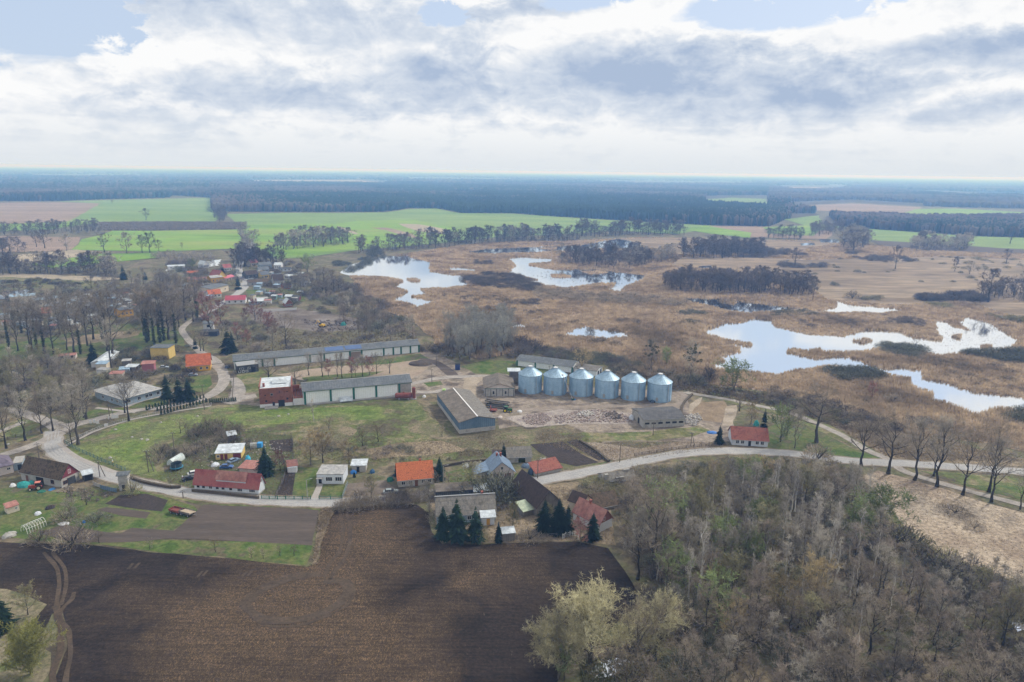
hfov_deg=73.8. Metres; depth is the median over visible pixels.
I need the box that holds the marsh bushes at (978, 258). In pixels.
[940,255,1021,269]
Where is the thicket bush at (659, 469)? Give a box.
[649,466,674,477]
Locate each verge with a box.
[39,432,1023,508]
[148,492,319,509]
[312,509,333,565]
[571,446,723,469]
[712,392,880,453]
[923,471,1023,498]
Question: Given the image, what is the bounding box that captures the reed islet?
[550,274,570,277]
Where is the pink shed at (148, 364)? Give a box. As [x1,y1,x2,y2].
[140,360,155,371]
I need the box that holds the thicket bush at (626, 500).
[617,493,636,505]
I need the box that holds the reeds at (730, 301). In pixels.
[719,299,736,303]
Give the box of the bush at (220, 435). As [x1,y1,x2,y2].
[215,429,227,441]
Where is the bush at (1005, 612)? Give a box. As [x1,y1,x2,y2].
[989,600,1023,622]
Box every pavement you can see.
[57,442,116,472]
[65,405,210,445]
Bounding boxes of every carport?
[80,468,93,481]
[124,364,139,370]
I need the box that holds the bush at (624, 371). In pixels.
[614,365,632,377]
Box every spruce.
[0,601,23,636]
[85,341,99,364]
[118,265,127,279]
[159,375,174,399]
[172,376,184,402]
[180,378,196,402]
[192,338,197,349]
[219,330,238,354]
[230,333,238,351]
[234,277,242,289]
[252,448,276,478]
[431,506,449,542]
[434,457,445,481]
[439,500,469,545]
[464,506,485,544]
[494,523,502,543]
[501,443,505,455]
[533,499,552,535]
[548,497,573,536]
[564,505,575,535]
[581,513,603,542]
[713,427,725,444]
[760,409,767,427]
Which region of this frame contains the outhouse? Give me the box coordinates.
[500,526,515,541]
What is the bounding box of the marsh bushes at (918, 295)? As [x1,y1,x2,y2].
[913,292,929,300]
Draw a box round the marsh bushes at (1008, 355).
[958,345,1023,362]
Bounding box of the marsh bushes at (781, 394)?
[758,385,823,399]
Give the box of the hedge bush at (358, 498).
[349,494,371,509]
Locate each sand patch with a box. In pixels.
[376,228,415,236]
[400,224,444,233]
[463,376,484,394]
[505,409,631,426]
[689,397,701,413]
[722,405,737,425]
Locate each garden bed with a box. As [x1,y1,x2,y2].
[39,525,161,542]
[97,507,149,518]
[105,494,167,510]
[122,504,318,544]
[269,439,292,451]
[275,470,295,494]
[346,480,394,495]
[530,442,597,465]
[567,439,602,459]
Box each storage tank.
[395,392,411,399]
[411,387,415,399]
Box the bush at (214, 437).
[204,436,220,445]
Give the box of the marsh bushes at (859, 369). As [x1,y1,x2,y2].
[820,363,891,380]
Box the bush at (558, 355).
[553,352,567,358]
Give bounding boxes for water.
[0,290,28,298]
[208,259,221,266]
[340,255,468,305]
[450,267,475,270]
[468,239,640,253]
[510,257,644,290]
[566,326,627,338]
[590,658,634,675]
[678,297,787,312]
[706,317,1023,412]
[788,301,897,312]
[800,243,814,245]
[819,239,838,242]
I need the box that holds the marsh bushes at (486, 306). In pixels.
[442,290,543,317]
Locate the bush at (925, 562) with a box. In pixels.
[909,555,948,571]
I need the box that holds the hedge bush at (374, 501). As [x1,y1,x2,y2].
[364,495,381,509]
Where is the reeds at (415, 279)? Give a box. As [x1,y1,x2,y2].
[407,277,420,281]
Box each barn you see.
[18,456,79,487]
[509,469,558,516]
[516,354,578,372]
[574,363,602,375]
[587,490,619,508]
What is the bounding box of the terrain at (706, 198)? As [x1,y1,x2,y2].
[172,184,845,198]
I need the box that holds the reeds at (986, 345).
[980,343,992,348]
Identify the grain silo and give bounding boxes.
[518,365,541,393]
[543,366,566,395]
[569,368,593,396]
[595,369,619,398]
[621,371,645,400]
[647,372,672,402]
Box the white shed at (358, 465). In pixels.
[350,459,367,471]
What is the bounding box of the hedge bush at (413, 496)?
[405,494,422,504]
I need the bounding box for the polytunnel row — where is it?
[91,350,119,366]
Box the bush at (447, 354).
[439,348,456,357]
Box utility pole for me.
[143,450,153,471]
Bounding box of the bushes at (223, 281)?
[158,259,245,292]
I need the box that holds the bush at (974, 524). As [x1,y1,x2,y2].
[964,519,987,531]
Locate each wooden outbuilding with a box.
[434,481,473,495]
[473,483,489,493]
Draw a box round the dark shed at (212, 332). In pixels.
[199,329,219,335]
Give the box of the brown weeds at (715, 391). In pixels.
[626,370,856,431]
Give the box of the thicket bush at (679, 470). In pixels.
[671,465,688,477]
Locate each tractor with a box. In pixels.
[28,481,42,490]
[503,406,511,412]
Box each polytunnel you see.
[22,517,46,533]
[167,453,184,464]
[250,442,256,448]
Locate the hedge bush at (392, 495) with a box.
[383,490,403,504]
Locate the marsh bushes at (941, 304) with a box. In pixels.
[923,301,953,307]
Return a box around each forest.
[0,167,1023,191]
[0,183,274,200]
[30,195,201,200]
[210,180,786,225]
[253,195,772,225]
[767,183,1023,218]
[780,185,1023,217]
[822,216,1014,236]
[829,210,1023,236]
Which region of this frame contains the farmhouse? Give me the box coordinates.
[434,490,496,524]
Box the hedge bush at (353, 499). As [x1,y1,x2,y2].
[343,497,366,513]
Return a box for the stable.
[631,406,685,427]
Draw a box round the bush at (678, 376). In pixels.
[672,374,684,382]
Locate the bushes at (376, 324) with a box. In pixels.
[308,277,410,334]
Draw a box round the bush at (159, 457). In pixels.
[151,453,166,464]
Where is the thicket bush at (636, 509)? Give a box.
[626,502,655,522]
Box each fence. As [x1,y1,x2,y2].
[0,421,49,441]
[64,403,211,442]
[64,440,125,470]
[185,428,290,435]
[257,307,296,311]
[261,495,310,498]
[275,455,285,497]
[319,495,341,498]
[516,533,576,538]
[634,442,716,455]
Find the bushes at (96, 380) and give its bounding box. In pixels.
[0,356,118,413]
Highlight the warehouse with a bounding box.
[436,388,495,433]
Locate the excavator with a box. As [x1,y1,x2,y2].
[315,320,325,327]
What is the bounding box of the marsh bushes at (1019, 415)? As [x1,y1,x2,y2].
[998,404,1023,421]
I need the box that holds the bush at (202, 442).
[193,438,218,451]
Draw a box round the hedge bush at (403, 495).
[396,490,413,502]
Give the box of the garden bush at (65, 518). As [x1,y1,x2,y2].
[49,505,83,525]
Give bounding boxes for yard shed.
[226,430,236,440]
[238,460,258,472]
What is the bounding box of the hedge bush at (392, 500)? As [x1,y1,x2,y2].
[383,498,398,507]
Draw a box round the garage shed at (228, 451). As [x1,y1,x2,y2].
[214,443,244,459]
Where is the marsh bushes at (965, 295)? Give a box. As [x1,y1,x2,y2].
[920,288,990,302]
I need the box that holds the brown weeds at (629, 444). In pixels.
[533,428,728,461]
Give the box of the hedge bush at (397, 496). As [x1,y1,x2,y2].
[391,492,412,508]
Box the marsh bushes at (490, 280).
[460,270,542,291]
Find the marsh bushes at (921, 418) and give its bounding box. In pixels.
[903,415,935,423]
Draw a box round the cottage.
[727,426,769,446]
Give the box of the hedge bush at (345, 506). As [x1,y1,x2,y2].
[337,501,354,513]
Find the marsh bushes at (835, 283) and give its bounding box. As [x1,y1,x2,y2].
[786,257,1022,289]
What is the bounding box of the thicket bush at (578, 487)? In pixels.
[577,482,590,491]
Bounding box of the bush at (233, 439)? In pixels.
[222,434,240,443]
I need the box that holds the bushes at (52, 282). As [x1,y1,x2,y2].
[0,277,83,288]
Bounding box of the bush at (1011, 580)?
[1005,574,1016,587]
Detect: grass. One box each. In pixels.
[161,430,295,494]
[432,487,614,542]
[878,475,1023,580]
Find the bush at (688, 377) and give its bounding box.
[679,371,697,380]
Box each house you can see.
[0,455,13,475]
[9,293,34,302]
[32,296,59,306]
[58,352,77,358]
[114,306,133,316]
[150,344,175,358]
[167,264,184,268]
[185,353,211,371]
[188,282,203,288]
[192,469,265,494]
[198,260,208,267]
[198,283,228,291]
[202,320,213,328]
[206,289,221,297]
[207,275,222,282]
[209,269,226,276]
[220,264,231,270]
[223,274,235,279]
[225,295,246,303]
[242,270,258,278]
[247,259,257,265]
[247,278,268,285]
[248,299,263,304]
[256,266,268,271]
[257,262,271,266]
[258,271,268,278]
[271,274,283,283]
[274,262,282,268]
[278,267,291,270]
[280,283,291,288]
[282,297,292,306]
[284,294,292,299]
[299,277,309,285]
[316,464,347,484]
[395,458,433,486]
[472,451,515,479]
[567,490,592,511]
[572,497,613,532]
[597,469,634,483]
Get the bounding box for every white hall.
[232,339,420,368]
[301,374,411,405]
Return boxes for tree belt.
[0,217,100,233]
[0,235,27,252]
[0,249,121,275]
[0,279,89,295]
[89,272,186,303]
[127,266,209,287]
[150,249,214,260]
[209,204,229,220]
[224,241,287,268]
[232,222,259,248]
[268,224,356,249]
[283,262,343,294]
[352,231,425,252]
[423,222,582,247]
[555,240,658,268]
[576,216,686,236]
[654,243,678,261]
[661,263,820,295]
[677,233,767,257]
[764,224,805,238]
[808,219,845,235]
[908,230,974,250]
[977,276,1023,300]
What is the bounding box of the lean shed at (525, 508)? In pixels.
[516,499,533,516]
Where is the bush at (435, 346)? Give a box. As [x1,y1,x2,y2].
[428,343,443,350]
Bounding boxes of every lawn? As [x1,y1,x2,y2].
[0,487,196,531]
[0,523,311,564]
[76,407,125,419]
[129,398,166,408]
[186,375,211,391]
[293,467,317,496]
[320,485,344,496]
[445,468,532,483]
[766,422,823,452]
[810,435,878,457]
[949,481,1023,499]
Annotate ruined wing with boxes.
[292,384,303,404]
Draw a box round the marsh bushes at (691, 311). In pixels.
[675,307,708,314]
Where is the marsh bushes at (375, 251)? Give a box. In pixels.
[332,246,386,269]
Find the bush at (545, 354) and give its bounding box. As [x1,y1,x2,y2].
[540,352,551,357]
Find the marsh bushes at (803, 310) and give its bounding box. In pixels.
[770,308,817,316]
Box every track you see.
[43,552,61,604]
[47,431,1023,504]
[49,604,63,681]
[50,431,1018,502]
[51,552,67,604]
[54,430,1021,500]
[56,592,75,681]
[57,430,1019,499]
[221,394,256,402]
[227,377,245,404]
[239,572,355,627]
[243,574,351,623]
[246,571,348,621]
[323,511,344,578]
[330,510,351,577]
[411,375,487,384]
[416,387,450,392]
[420,358,461,378]
[484,392,689,410]
[544,485,567,511]
[683,391,1023,506]
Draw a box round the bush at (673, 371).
[663,366,677,375]
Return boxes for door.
[36,477,43,483]
[67,475,75,484]
[84,475,91,480]
[233,453,240,458]
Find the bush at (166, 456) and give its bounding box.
[163,450,178,458]
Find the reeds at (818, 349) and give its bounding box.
[809,347,822,352]
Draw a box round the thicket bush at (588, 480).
[577,474,603,489]
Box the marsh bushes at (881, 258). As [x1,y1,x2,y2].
[845,250,918,261]
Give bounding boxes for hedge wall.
[130,475,180,488]
[192,489,258,498]
[433,459,485,469]
[579,440,609,461]
[681,393,692,412]
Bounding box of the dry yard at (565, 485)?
[430,482,615,544]
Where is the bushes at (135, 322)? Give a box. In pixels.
[0,309,213,338]
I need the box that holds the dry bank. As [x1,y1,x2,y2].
[0,589,50,681]
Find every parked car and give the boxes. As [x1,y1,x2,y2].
[181,475,193,480]
[187,470,194,474]
[219,463,233,468]
[227,457,239,463]
[383,488,397,493]
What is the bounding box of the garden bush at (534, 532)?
[511,526,546,546]
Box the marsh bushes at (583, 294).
[532,285,689,306]
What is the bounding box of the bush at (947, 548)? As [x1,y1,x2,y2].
[934,545,964,563]
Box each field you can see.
[0,202,100,223]
[0,222,95,230]
[0,236,79,251]
[0,504,637,681]
[15,250,96,262]
[33,252,157,266]
[57,198,218,222]
[72,230,242,251]
[226,208,713,258]
[246,219,457,256]
[254,180,375,181]
[588,441,723,459]
[685,226,750,237]
[708,198,766,203]
[711,226,831,238]
[763,225,818,235]
[785,215,838,227]
[809,203,920,212]
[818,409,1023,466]
[862,471,1023,584]
[869,229,1023,248]
[872,240,1023,253]
[905,208,1023,214]
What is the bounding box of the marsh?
[351,238,1023,450]
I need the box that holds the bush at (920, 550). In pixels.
[896,538,938,562]
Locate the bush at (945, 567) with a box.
[897,543,995,597]
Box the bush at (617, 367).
[611,366,625,374]
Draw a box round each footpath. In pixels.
[0,422,25,432]
[96,407,136,412]
[125,392,172,406]
[311,484,322,497]
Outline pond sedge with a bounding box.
[578,652,642,681]
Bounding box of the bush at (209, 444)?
[204,438,214,450]
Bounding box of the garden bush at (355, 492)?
[349,488,369,501]
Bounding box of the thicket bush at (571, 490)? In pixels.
[562,486,588,498]
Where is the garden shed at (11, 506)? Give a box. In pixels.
[3,500,19,513]
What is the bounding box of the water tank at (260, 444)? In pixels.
[257,442,262,447]
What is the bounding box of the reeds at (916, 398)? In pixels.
[349,236,1023,450]
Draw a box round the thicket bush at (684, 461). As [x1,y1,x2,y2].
[676,459,696,468]
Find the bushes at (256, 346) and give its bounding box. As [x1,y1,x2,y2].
[216,318,417,351]
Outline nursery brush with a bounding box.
[98,221,246,229]
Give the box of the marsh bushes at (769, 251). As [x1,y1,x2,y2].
[715,245,807,257]
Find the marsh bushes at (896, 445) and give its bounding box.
[845,419,912,449]
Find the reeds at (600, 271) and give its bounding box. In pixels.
[582,269,605,273]
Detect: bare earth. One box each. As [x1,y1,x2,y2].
[243,307,365,331]
[688,400,726,422]
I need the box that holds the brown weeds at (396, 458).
[288,431,522,461]
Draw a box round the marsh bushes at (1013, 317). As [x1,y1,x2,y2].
[984,311,1023,322]
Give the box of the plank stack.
[180,509,195,513]
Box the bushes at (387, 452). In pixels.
[296,440,451,460]
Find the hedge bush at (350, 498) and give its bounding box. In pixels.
[337,496,357,509]
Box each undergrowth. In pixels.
[600,461,1023,681]
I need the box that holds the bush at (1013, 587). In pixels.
[1001,583,1023,598]
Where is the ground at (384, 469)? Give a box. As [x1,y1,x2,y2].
[0,165,1023,681]
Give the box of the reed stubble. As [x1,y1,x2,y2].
[925,323,1001,348]
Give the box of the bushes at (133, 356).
[100,343,196,384]
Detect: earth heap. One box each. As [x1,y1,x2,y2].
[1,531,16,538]
[45,505,55,509]
[409,360,431,366]
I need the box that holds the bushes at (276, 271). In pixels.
[249,259,338,313]
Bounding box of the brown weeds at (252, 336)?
[219,320,417,352]
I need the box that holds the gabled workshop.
[483,372,515,395]
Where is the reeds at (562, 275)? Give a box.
[551,272,570,277]
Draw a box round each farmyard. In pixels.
[228,349,733,442]
[276,356,427,379]
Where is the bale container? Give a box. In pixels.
[455,363,459,369]
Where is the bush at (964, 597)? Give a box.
[945,589,970,605]
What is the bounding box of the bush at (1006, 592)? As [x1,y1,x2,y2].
[982,575,1007,594]
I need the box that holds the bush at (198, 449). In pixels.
[187,443,205,456]
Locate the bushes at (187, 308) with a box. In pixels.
[0,286,195,313]
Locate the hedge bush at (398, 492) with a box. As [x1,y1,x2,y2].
[392,489,406,500]
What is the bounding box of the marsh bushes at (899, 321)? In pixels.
[883,313,925,325]
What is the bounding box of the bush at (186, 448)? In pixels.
[175,443,195,456]
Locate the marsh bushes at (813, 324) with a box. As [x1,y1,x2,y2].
[795,318,915,327]
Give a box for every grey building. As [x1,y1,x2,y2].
[94,381,161,406]
[94,383,133,396]
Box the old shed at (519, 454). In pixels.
[505,446,532,462]
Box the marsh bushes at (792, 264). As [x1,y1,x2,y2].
[775,260,830,267]
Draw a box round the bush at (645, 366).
[640,362,655,371]
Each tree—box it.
[0,250,11,272]
[0,292,12,307]
[0,302,12,346]
[0,308,21,350]
[0,355,13,372]
[0,368,4,383]
[0,384,13,405]
[0,396,15,448]
[0,614,66,680]
[1,290,42,346]
[1,345,14,371]
[1,376,15,394]
[2,350,24,379]
[2,375,28,405]
[3,300,15,324]
[3,389,32,440]
[7,293,36,343]
[7,581,41,614]
[8,296,24,332]
[11,355,38,383]
[14,372,25,391]
[17,290,33,302]
[21,343,32,367]
[22,303,41,345]
[22,395,53,433]
[23,342,42,363]
[24,353,36,371]
[26,304,65,353]
[27,363,44,379]
[27,381,42,404]
[28,231,41,246]
[28,364,50,390]
[31,294,48,328]
[32,308,50,353]
[34,229,51,247]
[34,375,57,407]
[34,386,65,430]
[35,290,67,333]
[39,346,51,366]
[40,296,54,321]
[41,353,55,366]
[42,293,90,351]
[42,356,61,374]
[43,366,55,387]
[46,380,67,408]
[48,376,91,444]
[51,348,67,364]
[51,355,67,383]
[52,307,75,349]
[53,289,85,328]
[53,411,80,443]
[54,374,68,394]
[58,234,70,250]
[60,363,96,419]
[60,368,95,417]
[61,359,79,377]
[62,308,85,353]
[67,286,108,338]
[67,289,91,345]
[82,268,98,287]
[84,281,140,353]
[88,288,120,350]
[90,296,108,338]
[94,530,103,542]
[95,315,121,369]
[96,232,111,251]
[101,367,134,412]
[105,374,143,420]
[111,302,119,325]
[115,232,134,252]
[119,292,134,310]
[129,287,152,342]
[130,286,154,340]
[132,289,146,334]
[134,234,149,252]
[138,299,160,344]
[141,230,155,252]
[143,281,166,342]
[148,273,189,339]
[148,282,174,340]
[160,293,185,342]
[169,270,201,319]
[169,300,186,326]
[173,414,185,432]
[186,258,198,269]
[186,278,202,318]
[186,428,207,439]
[187,300,199,321]
[188,424,203,435]
[190,292,221,328]
[190,330,204,350]
[191,421,203,430]
[197,330,210,350]
[200,421,224,437]
[201,415,210,429]
[201,417,222,429]
[208,415,233,432]
[209,299,228,320]
[209,538,218,551]
[231,322,241,338]
[232,422,246,431]
[235,419,243,433]
[240,308,250,321]
[240,329,250,342]
[241,318,250,331]
[246,298,264,319]
[255,354,278,376]
[257,308,263,320]
[262,312,272,326]
[264,310,272,325]
[264,326,278,349]
[266,317,280,337]
[269,449,289,470]
[273,312,298,347]
[287,364,304,383]
[293,426,321,464]
[296,253,315,271]
[302,352,313,374]
[303,329,314,341]
[310,397,315,419]
[312,426,332,462]
[314,352,326,376]
[323,357,332,375]
[331,352,340,376]
[336,352,345,377]
[337,438,357,463]
[343,296,350,312]
[346,354,359,377]
[350,293,357,310]
[352,305,361,319]
[355,353,366,376]
[357,424,368,445]
[362,355,373,374]
[363,474,377,496]
[369,352,383,373]
[370,421,384,441]
[383,354,395,372]
[405,479,417,494]
[408,318,417,338]
[408,325,415,338]
[420,480,439,512]
[424,226,435,244]
[424,501,437,531]
[430,470,439,482]
[435,307,460,347]
[443,473,454,482]
[447,318,466,349]
[450,324,469,350]
[451,326,463,359]
[457,460,483,485]
[458,302,484,339]
[459,310,476,338]
[459,324,468,355]
[462,315,473,346]
[463,321,481,359]
[469,315,478,341]
[469,318,483,353]
[474,316,487,348]
[475,310,484,339]
[481,318,496,358]
[483,321,498,346]
[485,311,494,345]
[492,311,502,345]
[492,316,509,355]
[494,304,515,341]
[495,302,508,331]
[495,307,516,339]
[495,312,511,349]
[495,339,518,352]
[501,294,516,326]
[504,320,518,346]
[506,500,519,525]
[507,341,532,357]
[508,334,531,343]
[517,344,534,354]
[521,339,539,348]
[522,600,590,679]
[523,340,545,351]
[544,503,554,513]
[546,567,639,664]
[554,642,578,680]
[571,515,591,544]
[573,347,594,365]
[586,637,660,681]
[612,467,688,578]
[614,594,663,673]
[619,505,662,580]
[620,475,652,520]
[620,582,690,659]
[626,475,639,496]
[628,512,653,550]
[632,464,658,486]
[632,479,676,532]
[635,475,698,528]
[636,592,681,661]
[637,652,660,681]
[642,336,660,369]
[643,506,664,561]
[648,628,711,681]
[650,508,670,539]
[650,517,675,563]
[651,541,671,581]
[655,532,697,591]
[655,547,662,579]
[656,544,684,603]
[657,474,678,501]
[659,462,676,487]
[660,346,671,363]
[662,504,691,562]
[662,522,679,555]
[665,476,689,506]
[665,581,687,621]
[666,599,711,651]
[673,493,702,549]
[676,508,692,569]
[676,525,698,572]
[676,541,692,581]
[677,513,703,550]
[679,474,708,525]
[680,469,690,513]
[681,628,704,681]
[682,574,704,615]
[683,339,702,383]
[683,482,721,545]
[685,464,709,498]
[685,546,699,598]
[686,459,705,491]
[690,462,729,507]
[691,526,697,566]
[694,508,712,599]
[694,524,728,574]
[694,558,746,632]
[695,549,735,604]
[695,646,733,681]
[697,580,720,632]
[699,540,708,584]
[702,365,718,381]
[702,500,718,537]
[704,476,714,507]
[705,507,747,568]
[708,457,722,477]
[708,461,723,488]
[709,546,753,612]
[711,356,755,390]
[712,464,718,503]
[712,506,721,558]
[712,527,725,563]
[712,603,770,669]
[713,583,754,645]
[713,591,749,636]
[715,631,742,680]
[716,454,747,502]
[718,524,744,568]
[720,484,730,512]
[723,470,743,510]
[723,491,734,541]
[723,496,747,530]
[725,520,750,553]
[729,564,766,622]
[730,524,772,573]
[730,649,776,681]
[731,456,748,476]
[731,479,757,516]
[732,517,762,569]
[736,392,747,410]
[740,464,746,485]
[741,453,765,473]
[742,494,778,533]
[743,559,772,611]
[744,465,755,481]
[744,506,757,557]
[745,400,760,423]
[747,458,769,501]
[747,468,755,504]
[748,459,768,484]
[749,553,757,577]
[750,487,759,520]
[750,593,779,637]
[752,500,786,557]
[756,518,781,563]
[757,482,785,528]
[757,548,780,597]
[758,454,774,472]
[759,465,773,481]
[761,565,806,627]
[761,609,786,654]
[763,524,774,569]
[765,463,774,476]
[767,473,775,497]
[767,480,781,515]
[768,401,797,441]
[769,658,797,681]
[770,514,783,550]
[771,460,782,490]
[771,631,809,680]
[774,469,787,487]
[774,485,796,524]
[775,456,783,489]
[775,522,806,570]
[777,588,808,636]
[779,529,805,569]
[781,455,801,499]
[781,494,792,545]
[781,534,795,588]
[782,405,800,435]
[782,455,790,470]
[783,406,808,447]
[784,503,810,540]
[787,571,853,644]
[787,640,826,681]
[788,471,801,519]
[789,371,869,442]
[790,462,828,505]
[791,247,804,263]
[791,507,801,560]
[791,590,829,641]
[793,515,817,562]
[793,585,814,628]
[794,470,801,511]
[795,627,835,679]
[798,497,807,526]
[798,543,843,613]
[799,441,835,464]
[800,461,820,479]
[800,527,839,581]
[800,555,810,597]
[804,460,828,499]
[806,276,818,299]
[807,492,819,540]
[807,613,840,668]
[808,630,888,681]
[809,522,829,559]
[810,457,826,490]
[812,500,827,534]
[815,481,824,519]
[818,462,835,485]
[818,478,836,523]
[819,463,848,514]
[820,537,827,557]
[823,577,854,622]
[824,548,837,595]
[824,570,850,609]
[826,527,850,564]
[827,518,840,556]
[828,472,846,504]
[828,606,872,665]
[829,458,844,472]
[830,501,843,542]
[831,462,846,477]
[831,501,845,552]
[835,536,847,573]
[835,551,875,613]
[836,492,845,532]
[837,220,875,250]
[840,407,898,464]
[840,633,868,680]
[841,493,875,541]
[843,460,876,509]
[843,521,874,556]
[843,580,882,629]
[844,289,860,299]
[845,521,869,556]
[846,464,866,499]
[847,522,857,555]
[848,559,859,596]
[850,481,922,532]
[852,460,860,488]
[853,590,919,654]
[855,548,864,583]
[856,480,863,517]
[856,507,868,551]
[856,593,868,644]
[861,464,877,504]
[863,502,892,541]
[863,517,897,568]
[863,562,884,602]
[864,405,919,474]
[864,541,906,596]
[868,381,878,395]
[870,533,904,588]
[872,528,884,577]
[877,581,905,630]
[878,629,915,681]
[879,595,924,645]
[881,392,904,402]
[883,594,916,652]
[889,245,904,268]
[890,567,899,615]
[894,415,940,480]
[895,668,917,681]
[897,552,929,607]
[899,542,910,585]
[900,620,931,674]
[906,565,936,624]
[906,568,915,603]
[911,330,920,343]
[915,651,963,681]
[918,565,932,594]
[918,580,961,645]
[919,577,945,613]
[920,414,971,486]
[921,609,957,661]
[922,572,944,620]
[923,594,943,633]
[924,564,947,595]
[926,423,952,475]
[936,549,966,587]
[937,606,972,644]
[938,421,1001,495]
[939,566,957,599]
[944,587,963,617]
[950,576,968,604]
[951,604,975,635]
[953,256,960,268]
[955,627,992,680]
[956,638,1022,681]
[960,587,1013,655]
[961,550,982,577]
[964,571,981,604]
[965,260,976,273]
[968,563,1001,592]
[968,589,985,623]
[975,430,1019,502]
[976,267,1012,301]
[977,407,1023,492]
[980,583,1023,645]
[982,556,1002,587]
[986,582,1002,608]
[990,562,1015,601]
[993,590,1022,639]
[998,641,1023,681]
[999,569,1023,603]
[1003,249,1013,263]
[1004,583,1023,626]
[1006,226,1020,243]
[1014,619,1023,652]
[1015,567,1023,584]
[1016,463,1023,509]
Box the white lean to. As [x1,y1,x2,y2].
[287,466,297,472]
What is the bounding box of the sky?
[0,0,1023,177]
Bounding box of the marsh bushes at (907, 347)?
[874,340,931,358]
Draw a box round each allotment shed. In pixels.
[48,324,56,329]
[95,361,109,368]
[96,367,110,373]
[109,370,124,378]
[118,366,129,373]
[121,358,131,365]
[264,299,271,303]
[273,283,280,287]
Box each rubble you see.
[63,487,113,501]
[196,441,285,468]
[304,319,364,330]
[522,413,551,424]
[554,409,631,423]
[577,410,594,416]
[602,410,621,419]
[684,413,701,425]
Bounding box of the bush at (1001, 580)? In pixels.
[991,573,1010,586]
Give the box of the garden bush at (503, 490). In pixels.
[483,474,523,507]
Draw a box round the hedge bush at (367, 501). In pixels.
[359,496,374,510]
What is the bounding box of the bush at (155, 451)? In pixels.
[144,440,172,460]
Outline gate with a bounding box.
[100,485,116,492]
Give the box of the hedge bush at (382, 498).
[377,491,397,505]
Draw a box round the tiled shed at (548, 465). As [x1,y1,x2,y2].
[528,457,562,475]
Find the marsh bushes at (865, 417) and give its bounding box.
[805,394,905,430]
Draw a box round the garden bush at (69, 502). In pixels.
[61,496,79,518]
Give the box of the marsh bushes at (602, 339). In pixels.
[556,317,698,355]
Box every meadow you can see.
[0,277,96,288]
[0,323,185,359]
[0,419,46,447]
[63,330,139,346]
[68,399,491,482]
[70,406,395,474]
[214,320,416,352]
[246,289,304,302]
[622,237,838,254]
[672,256,1023,316]
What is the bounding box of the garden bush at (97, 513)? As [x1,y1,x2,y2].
[73,509,113,528]
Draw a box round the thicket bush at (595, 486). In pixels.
[583,480,608,493]
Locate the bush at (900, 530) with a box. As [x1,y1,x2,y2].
[868,518,921,554]
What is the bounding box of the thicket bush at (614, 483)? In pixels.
[610,481,621,488]
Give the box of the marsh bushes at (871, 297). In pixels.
[859,294,884,300]
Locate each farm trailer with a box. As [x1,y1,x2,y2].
[168,506,183,514]
[178,507,196,516]
[485,399,511,404]
[485,403,511,408]
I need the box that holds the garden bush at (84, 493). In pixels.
[75,481,93,504]
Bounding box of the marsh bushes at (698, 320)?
[683,318,701,323]
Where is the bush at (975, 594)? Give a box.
[961,583,994,608]
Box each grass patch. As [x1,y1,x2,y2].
[237,369,273,392]
[303,371,382,381]
[350,353,426,365]
[424,381,442,386]
[462,360,547,378]
[559,426,709,441]
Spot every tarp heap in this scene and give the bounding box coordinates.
[16,481,31,487]
[211,462,219,466]
[387,477,393,481]
[521,463,528,468]
[528,467,532,474]
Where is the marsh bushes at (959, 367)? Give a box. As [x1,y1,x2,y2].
[930,358,1023,390]
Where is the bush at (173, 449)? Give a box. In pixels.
[164,445,178,454]
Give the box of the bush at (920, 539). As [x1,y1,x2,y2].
[879,522,939,554]
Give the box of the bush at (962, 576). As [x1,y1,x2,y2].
[941,572,991,603]
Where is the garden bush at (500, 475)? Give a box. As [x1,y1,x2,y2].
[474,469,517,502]
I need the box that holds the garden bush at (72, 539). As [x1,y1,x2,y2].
[44,521,95,554]
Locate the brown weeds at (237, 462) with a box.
[166,432,294,495]
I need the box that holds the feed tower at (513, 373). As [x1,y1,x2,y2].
[507,368,520,383]
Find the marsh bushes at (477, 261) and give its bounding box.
[473,259,493,264]
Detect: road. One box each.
[0,363,229,454]
[3,407,64,429]
[44,430,1023,505]
[179,310,221,363]
[210,242,254,309]
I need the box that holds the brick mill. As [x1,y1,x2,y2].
[258,376,292,409]
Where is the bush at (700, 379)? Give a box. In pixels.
[683,373,707,385]
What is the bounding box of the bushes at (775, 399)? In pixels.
[701,383,893,436]
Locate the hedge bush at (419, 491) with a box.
[412,486,431,501]
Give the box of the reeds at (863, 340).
[853,336,872,342]
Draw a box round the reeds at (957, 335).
[951,333,962,338]
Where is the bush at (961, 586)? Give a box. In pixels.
[947,579,971,596]
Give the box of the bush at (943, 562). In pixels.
[935,557,953,569]
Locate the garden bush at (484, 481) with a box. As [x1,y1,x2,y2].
[458,471,513,508]
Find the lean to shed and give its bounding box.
[13,455,24,470]
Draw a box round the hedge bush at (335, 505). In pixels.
[330,498,347,512]
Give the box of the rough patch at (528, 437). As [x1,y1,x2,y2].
[408,418,571,450]
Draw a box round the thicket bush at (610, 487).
[594,477,614,490]
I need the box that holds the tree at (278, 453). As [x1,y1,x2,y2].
[269,449,289,470]
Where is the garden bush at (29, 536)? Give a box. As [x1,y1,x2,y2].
[18,527,53,547]
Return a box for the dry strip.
[0,273,119,280]
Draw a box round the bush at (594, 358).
[584,354,602,362]
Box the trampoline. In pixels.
[170,461,182,468]
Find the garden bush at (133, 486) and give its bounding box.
[123,479,144,496]
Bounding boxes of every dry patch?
[294,423,356,458]
[356,441,466,458]
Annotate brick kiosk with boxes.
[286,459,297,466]
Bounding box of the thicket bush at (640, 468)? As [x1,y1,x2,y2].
[630,465,655,475]
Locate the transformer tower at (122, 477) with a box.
[115,470,130,490]

